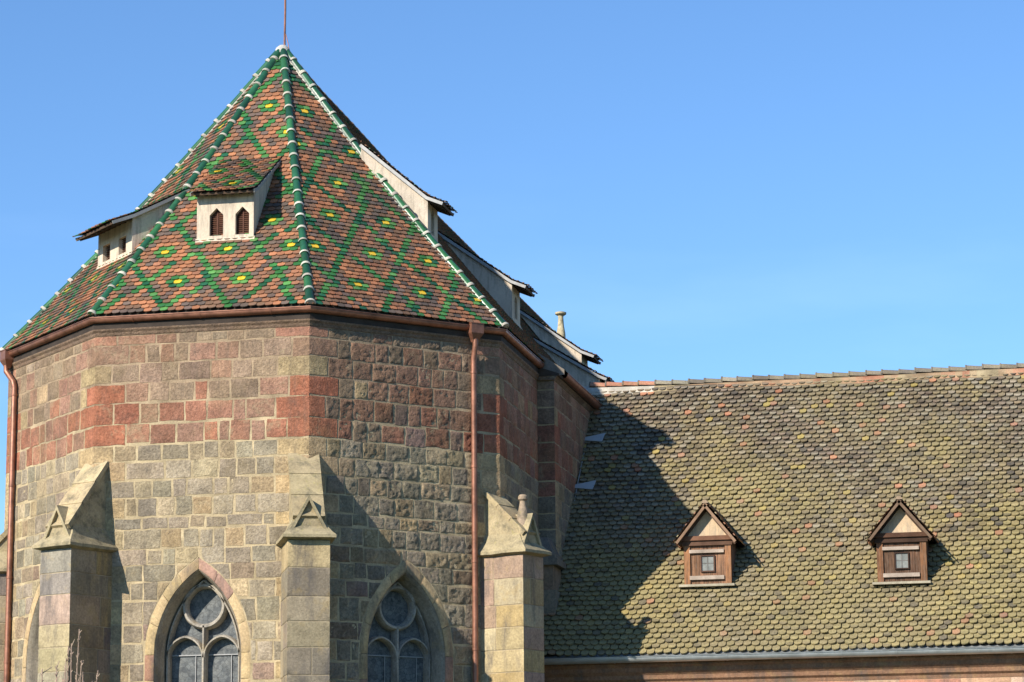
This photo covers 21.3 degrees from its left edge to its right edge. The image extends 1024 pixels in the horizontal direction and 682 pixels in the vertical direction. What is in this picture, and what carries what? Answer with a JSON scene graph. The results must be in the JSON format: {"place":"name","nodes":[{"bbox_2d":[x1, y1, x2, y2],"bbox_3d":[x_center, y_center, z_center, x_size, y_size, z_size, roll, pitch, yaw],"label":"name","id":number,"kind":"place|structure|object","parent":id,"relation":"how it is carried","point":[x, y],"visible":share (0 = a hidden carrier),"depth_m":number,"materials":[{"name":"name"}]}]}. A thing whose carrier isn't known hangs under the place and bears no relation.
{"place":"outdoors","nodes":[
{"label":"outdoors","id":0,"kind":"place"},
{"bbox_2d":[0,0,1023,534],"label":"sky","id":1,"kind":"structure","parent":0,"point":[714,189],"materials":[{"name":"blue"}]},
{"label":"ground","id":2,"kind":"structure","parent":0,"visible":0},
{"bbox_2d":[40,629,99,681],"bbox_3d":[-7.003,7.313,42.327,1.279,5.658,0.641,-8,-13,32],"label":"bare shrub","id":3,"kind":"object","parent":2,"relation":"on","point":[71,670],"visible":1,"depth_m":42.65,"materials":[{"name":"beige plant"}]},
{"bbox_2d":[0,0,613,681],"bbox_3d":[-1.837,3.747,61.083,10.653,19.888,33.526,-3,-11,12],"label":"church choir","id":4,"kind":"structure","parent":2,"relation":"on","point":[300,374],"depth_m":46.49,"materials":[{"name":"stone"}]},
{"bbox_2d":[22,584,39,681],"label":"window","id":5,"kind":"structure","parent":4,"relation":"in","point":[30,673],"depth_m":47.79,"materials":[{"name":"stone"}]},
{"bbox_2d":[144,558,249,681],"bbox_3d":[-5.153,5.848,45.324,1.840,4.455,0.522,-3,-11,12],"label":"window","id":6,"kind":"structure","parent":4,"relation":"in","point":[202,635],"depth_m":45.57,"materials":[{"name":"stone"}]},
{"bbox_2d":[359,561,452,681],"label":"window","id":7,"kind":"structure","parent":4,"relation":"in","point":[401,637],"depth_m":46.29,"materials":[{"name":"glass"}]},
{"bbox_2d":[544,362,1023,681],"bbox_3d":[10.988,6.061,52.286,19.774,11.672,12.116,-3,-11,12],"label":"convent wing","id":8,"kind":"structure","parent":2,"relation":"on","point":[865,526],"depth_m":50.27,"materials":[{"name":"brown tile"}]}
]}

